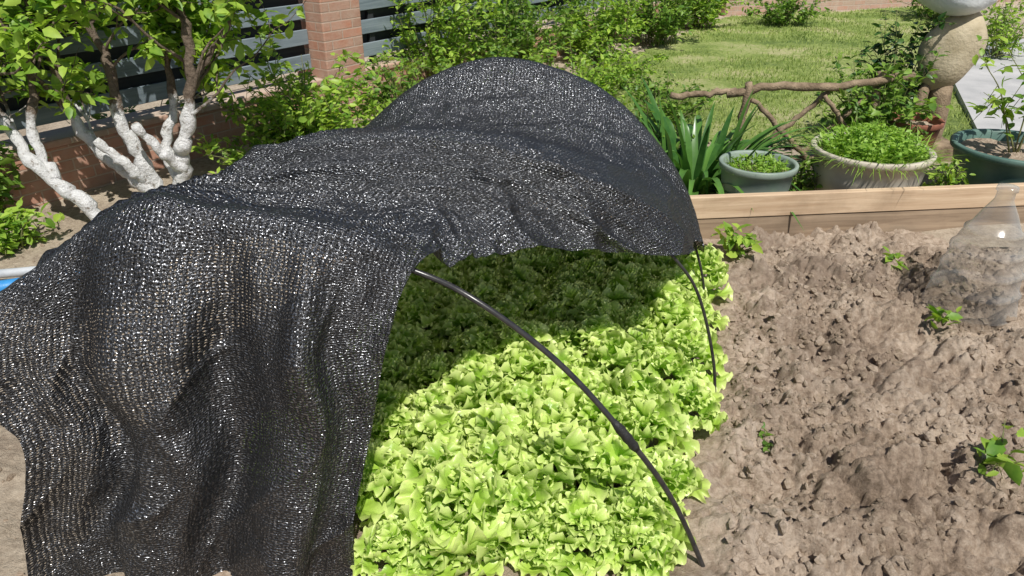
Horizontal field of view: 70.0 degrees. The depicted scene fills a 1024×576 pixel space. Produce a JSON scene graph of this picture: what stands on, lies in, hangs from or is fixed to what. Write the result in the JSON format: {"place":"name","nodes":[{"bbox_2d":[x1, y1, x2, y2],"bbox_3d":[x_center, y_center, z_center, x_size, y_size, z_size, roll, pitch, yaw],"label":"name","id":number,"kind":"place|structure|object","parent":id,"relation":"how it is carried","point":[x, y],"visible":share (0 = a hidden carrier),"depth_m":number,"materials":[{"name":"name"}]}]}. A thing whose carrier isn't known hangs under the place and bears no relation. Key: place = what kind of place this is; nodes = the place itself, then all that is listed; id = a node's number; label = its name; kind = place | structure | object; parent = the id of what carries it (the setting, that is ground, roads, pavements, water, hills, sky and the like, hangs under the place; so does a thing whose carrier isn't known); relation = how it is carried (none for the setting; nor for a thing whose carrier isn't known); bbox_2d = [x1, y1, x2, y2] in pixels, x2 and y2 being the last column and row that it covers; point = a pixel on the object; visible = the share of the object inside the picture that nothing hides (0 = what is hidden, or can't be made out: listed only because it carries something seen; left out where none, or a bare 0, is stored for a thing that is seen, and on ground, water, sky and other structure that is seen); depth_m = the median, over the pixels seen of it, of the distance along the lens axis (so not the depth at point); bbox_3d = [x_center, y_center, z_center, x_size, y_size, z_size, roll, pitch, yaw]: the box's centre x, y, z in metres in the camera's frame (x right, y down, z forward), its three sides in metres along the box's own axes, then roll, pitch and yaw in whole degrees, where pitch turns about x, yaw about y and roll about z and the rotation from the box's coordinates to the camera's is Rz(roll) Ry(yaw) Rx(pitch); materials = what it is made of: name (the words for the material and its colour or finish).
{"place":"outdoors","nodes":[
{"label":"outdoors","id":0,"kind":"place"},
{"bbox_2d":[0,236,270,575],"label":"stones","id":1,"kind":"object","parent":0,"point":[9,478],"visible":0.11,"depth_m":2.26,"materials":[{"name":"stone"}]},
{"bbox_2d":[0,221,1023,575],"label":"garden soil","id":2,"kind":"structure","parent":0,"point":[868,469],"depth_m":2.48,"materials":[{"name":"brown soil"}]},
{"bbox_2d":[0,272,79,290],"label":"blue water pipe","id":3,"kind":"object","parent":2,"relation":"on","point":[5,283],"visible":0.03,"depth_m":3.29,"materials":[{"name":"plastic"}]},
{"bbox_2d":[0,239,200,277],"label":"grey pipe","id":4,"kind":"object","parent":2,"relation":"on","point":[13,272],"visible":0.12,"depth_m":3.44,"materials":[{"name":"plastic"}]},
{"bbox_2d":[73,227,704,566],"bbox_3d":[-0.249,0.347,1.834,1.621,1.070,0.104,2,28,4],"label":"garden hoop","id":5,"kind":"object","parent":2,"relation":"on","point":[625,435],"visible":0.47,"depth_m":1.71,"materials":[{"name":"plastic"}]},
{"bbox_2d":[190,161,715,394],"bbox_3d":[-0.195,0.073,2.406,1.833,1.013,0.032,0,28,0],"label":"garden hoop","id":6,"kind":"object","parent":2,"relation":"on","point":[679,264],"visible":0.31,"depth_m":2.40,"materials":[{"name":"plastic"}]},
{"bbox_2d":[0,57,704,575],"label":"shade net","id":7,"kind":"object","parent":6,"relation":"on","point":[624,183],"visible":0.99,"depth_m":1.74,"materials":[{"name":"black fabric"}]},
{"bbox_2d":[241,230,732,575],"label":"lettuce bed","id":8,"kind":"object","parent":2,"relation":"on","point":[473,447],"visible":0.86,"depth_m":2.25,"materials":[{"name":"green plant"}]},
{"bbox_2d":[307,63,704,298],"bbox_3d":[-0.020,-0.321,2.989,1.770,1.162,0.034,0,28,0],"label":"garden hoop","id":9,"kind":"object","parent":2,"relation":"on","point":[700,267],"visible":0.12,"depth_m":3.08,"materials":[{"name":"plastic"}]},
{"bbox_2d":[711,221,762,259],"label":"seedling","id":10,"kind":"object","parent":2,"relation":"on","point":[730,241],"visible":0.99,"depth_m":3.63,"materials":[{"name":"green plant"}]},
{"bbox_2d":[757,422,772,452],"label":"seedling","id":11,"kind":"object","parent":2,"relation":"on","point":[764,442],"visible":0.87,"depth_m":2.39,"materials":[{"name":"green plant"}]},
{"bbox_2d":[722,233,1023,575],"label":"soil clumps","id":12,"kind":"object","parent":2,"relation":"on","point":[766,548],"visible":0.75,"depth_m":2.55,"materials":[{"name":"brown soil"}]},
{"bbox_2d":[882,246,908,269],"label":"seedling","id":13,"kind":"object","parent":2,"relation":"on","point":[889,257],"visible":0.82,"depth_m":3.55,"materials":[{"name":"green plant"}]},
{"bbox_2d":[926,304,962,328],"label":"seedling","id":14,"kind":"object","parent":2,"relation":"on","point":[937,314],"visible":1,"depth_m":3.03,"materials":[{"name":"green plant"}]},
{"bbox_2d":[922,183,1023,316],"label":"clear plastic cloche","id":15,"kind":"object","parent":2,"relation":"on","point":[1016,302],"visible":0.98,"depth_m":3.11,"materials":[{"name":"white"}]},
{"bbox_2d":[973,419,1023,485],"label":"seedling","id":16,"kind":"object","parent":2,"relation":"on","point":[995,449],"visible":0.98,"depth_m":2.21,"materials":[{"name":"green plant"}]},
{"bbox_2d":[0,1,1023,248],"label":"dirt path","id":17,"kind":"structure","parent":0,"point":[76,219],"depth_m":4.55,"materials":[{"name":"brown soil"}]},
{"bbox_2d":[0,125,49,215],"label":"weed plant","id":18,"kind":"object","parent":17,"relation":"on","point":[6,190],"visible":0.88,"depth_m":4.05,"materials":[{"name":"green plant"}]},
{"bbox_2d":[0,196,64,255],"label":"weed plant","id":19,"kind":"object","parent":17,"relation":"on","point":[22,220],"visible":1,"depth_m":3.78,"materials":[{"name":"green plant"}]},
{"bbox_2d":[0,0,121,231],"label":"white trunk tree","id":20,"kind":"object","parent":17,"relation":"on","point":[43,168],"visible":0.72,"depth_m":3.93,"materials":[{"name":"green plant"}]},
{"bbox_2d":[66,97,201,123],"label":"garden shrub","id":21,"kind":"object","parent":17,"relation":"on","point":[97,116],"visible":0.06,"depth_m":5.04,"materials":[{"name":"green plant"}]},
{"bbox_2d":[0,0,305,191],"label":"white trunk tree","id":22,"kind":"object","parent":17,"relation":"on","point":[188,22],"visible":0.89,"depth_m":4.05,"materials":[{"name":"green plant"}]},
{"bbox_2d":[191,126,303,185],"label":"weed plant","id":23,"kind":"object","parent":17,"relation":"on","point":[231,159],"visible":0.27,"depth_m":4.57,"materials":[{"name":"green plant"}]},
{"bbox_2d":[211,33,390,152],"bbox_3d":[-1.363,-1.220,4.926,1.130,0.933,1.228,0,28,0],"label":"garden shrub","id":24,"kind":"object","parent":17,"relation":"on","point":[307,115],"visible":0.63,"depth_m":4.74,"materials":[{"name":"green plant"}]},
{"bbox_2d":[297,0,368,116],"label":"pillar shaft","id":25,"kind":"object","parent":17,"relation":"on","point":[331,26],"depth_m":5.71,"materials":[{"name":"brick"}]},
{"bbox_2d":[338,49,463,127],"bbox_3d":[-0.775,-1.482,5.577,0.994,0.660,0.936,15,32,26],"label":"garden shrub","id":26,"kind":"object","parent":17,"relation":"on","point":[390,88],"visible":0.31,"depth_m":5.49,"materials":[{"name":"green plant"}]},
{"bbox_2d":[367,0,506,98],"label":"rose bush","id":27,"kind":"object","parent":17,"relation":"on","point":[449,49],"visible":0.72,"depth_m":6.41,"materials":[{"name":"green plant"}]},
{"bbox_2d":[434,42,543,103],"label":"garden shrub","id":28,"kind":"object","parent":17,"relation":"on","point":[497,53],"visible":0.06,"depth_m":6.13,"materials":[{"name":"green plant"}]},
{"bbox_2d":[442,0,608,65],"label":"rose bush","id":29,"kind":"object","parent":17,"relation":"on","point":[517,35],"visible":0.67,"depth_m":7.04,"materials":[{"name":"green plant"}]},
{"bbox_2d":[529,0,652,62],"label":"rose bush","id":30,"kind":"object","parent":17,"relation":"on","point":[580,22],"visible":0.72,"depth_m":7.86,"materials":[{"name":"green plant"}]},
{"bbox_2d":[565,28,668,89],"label":"garden shrub","id":31,"kind":"object","parent":17,"relation":"on","point":[629,72],"visible":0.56,"depth_m":6.91,"materials":[{"name":"green plant"}]},
{"bbox_2d":[621,106,694,150],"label":"weed plant","id":32,"kind":"object","parent":17,"relation":"on","point":[678,143],"visible":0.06,"depth_m":4.67,"materials":[{"name":"green plant"}]},
{"bbox_2d":[605,0,719,47],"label":"rose bush","id":33,"kind":"object","parent":17,"relation":"on","point":[673,20],"visible":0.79,"depth_m":8.87,"materials":[{"name":"green plant"}]},
{"bbox_2d":[614,70,720,133],"bbox_3d":[1.176,-1.409,5.589,0.816,0.529,0.790,4,28,8],"label":"garden shrub","id":34,"kind":"object","parent":17,"relation":"on","point":[658,90],"visible":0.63,"depth_m":5.58,"materials":[{"name":"green plant"}]},
{"bbox_2d":[662,0,748,30],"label":"rose bush","id":35,"kind":"object","parent":17,"relation":"on","point":[705,19],"visible":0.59,"depth_m":9.96,"materials":[{"name":"green plant"}]},
{"bbox_2d":[596,76,819,228],"bbox_3d":[1.096,-0.884,4.450,1.714,0.707,1.383,19,33,31],"label":"strap leaf plant","id":36,"kind":"object","parent":17,"relation":"on","point":[696,162],"visible":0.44,"depth_m":4.51,"materials":[{"name":"green plant"}]},
{"bbox_2d":[717,150,798,193],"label":"potted herb","id":37,"kind":"object","parent":17,"relation":"on","point":[777,174],"visible":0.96,"depth_m":4.02,"materials":[{"name":"plastic"}]},
{"bbox_2d":[744,0,832,26],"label":"garden shrub","id":38,"kind":"object","parent":17,"relation":"on","point":[782,13],"visible":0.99,"depth_m":10.26,"materials":[{"name":"green plant"}]},
{"bbox_2d":[669,70,915,166],"bbox_3d":[1.746,-1.026,4.693,1.507,0.717,0.163,0,28,0],"label":"rustic branch rail","id":39,"kind":"object","parent":17,"relation":"on","point":[880,79],"visible":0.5,"depth_m":4.57,"materials":[{"name":"brown wood"}]},
{"bbox_2d":[784,134,823,190],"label":"weed plant","id":40,"kind":"object","parent":17,"relation":"on","point":[800,182],"visible":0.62,"depth_m":4.25,"materials":[{"name":"green plant"}]},
{"bbox_2d":[786,117,960,190],"bbox_3d":[2.055,-0.704,4.201,0.909,0.499,0.940,0,28,0],"label":"potted herb","id":41,"kind":"object","parent":17,"relation":"on","point":[854,157],"visible":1,"depth_m":4.03,"materials":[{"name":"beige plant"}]},
{"bbox_2d":[888,112,944,147],"bbox_3d":[2.620,-0.953,4.839,0.355,0.340,0.355,0,28,0],"label":"terracotta pot","id":42,"kind":"object","parent":17,"relation":"on","point":[935,124],"visible":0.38,"depth_m":4.68,"materials":[{"name":"ceramic"}]},
{"bbox_2d":[814,47,953,137],"bbox_3d":[2.372,-1.198,4.739,0.813,0.745,0.902,11,30,20],"label":"climbing vine","id":43,"kind":"object","parent":42,"relation":"in","point":[866,111],"visible":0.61,"depth_m":4.62,"materials":[{"name":"green plant"}]},
{"bbox_2d":[920,157,975,186],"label":"weed plant","id":44,"kind":"object","parent":17,"relation":"on","point":[953,177],"visible":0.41,"depth_m":4.16,"materials":[{"name":"green plant"}]},
{"bbox_2d":[915,0,996,161],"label":"stone garden ornament","id":45,"kind":"object","parent":17,"relation":"on","point":[960,42],"visible":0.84,"depth_m":4.73,"materials":[{"name":"beige stone"}]},
{"bbox_2d":[846,10,955,109],"bbox_3d":[2.649,-1.465,5.013,0.689,0.886,0.665,-14,31,-24],"label":"climbing vine","id":46,"kind":"object","parent":45,"relation":"attached to","point":[898,35],"visible":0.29,"depth_m":4.91,"materials":[{"name":"green plant"}]},
{"bbox_2d":[950,34,1023,184],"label":"potted plant","id":47,"kind":"object","parent":17,"relation":"on","point":[994,156],"visible":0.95,"depth_m":4.19,"materials":[{"name":"green plant"}]},
{"bbox_2d":[434,5,980,146],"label":"lawn","id":48,"kind":"structure","parent":0,"point":[736,51],"depth_m":8.12,"materials":[{"name":"green plant"}]},
{"bbox_2d":[522,39,634,113],"bbox_3d":[0.513,-1.668,5.970,1.059,0.608,0.984,0,28,0],"label":"garden shrub","id":49,"kind":"object","parent":48,"relation":"on","point":[598,81],"visible":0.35,"depth_m":6.04,"materials":[{"name":"green plant"}]},
{"bbox_2d":[889,0,996,20],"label":"garden shrub","id":50,"kind":"object","parent":48,"relation":"on","point":[927,12],"visible":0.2,"depth_m":10.77,"materials":[{"name":"green plant"}]},
{"bbox_2d":[953,39,1023,131],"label":"pavement","id":51,"kind":"structure","parent":0,"point":[972,83],"depth_m":6.78,"materials":[{"name":"concrete"}]},
{"bbox_2d":[981,0,1023,59],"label":"garden shrub","id":52,"kind":"object","parent":51,"relation":"on","point":[996,25],"visible":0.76,"depth_m":8.03,"materials":[{"name":"green plant"}]},
{"label":"ground","id":53,"kind":"structure","parent":0,"visible":0},
{"bbox_2d":[0,3,712,212],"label":"base wall","id":54,"kind":"structure","parent":53,"relation":"on","point":[81,166],"depth_m":4.61,"materials":[{"name":"brick"}]},
{"bbox_2d":[0,2,659,158],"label":"coping","id":55,"kind":"object","parent":54,"relation":"on","point":[57,137],"visible":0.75,"depth_m":4.80,"materials":[{"name":"concrete"}]},
{"bbox_2d":[0,0,627,133],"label":"slatted fence","id":56,"kind":"object","parent":55,"relation":"on","point":[138,84],"visible":0.4,"depth_m":5.12,"materials":[{"name":"grey painted metal"}]},
{"bbox_2d":[527,183,1023,238],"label":"timber bed edging","id":57,"kind":"object","parent":53,"relation":"on","point":[922,208],"visible":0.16,"depth_m":3.92,"materials":[{"name":"brown wood"}]},
{"bbox_2d":[717,0,1023,16],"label":"retaining wall bricks","id":58,"kind":"object","parent":53,"relation":"on","point":[842,5],"depth_m":11.88,"materials":[{"name":"brown brick"}]}
]}

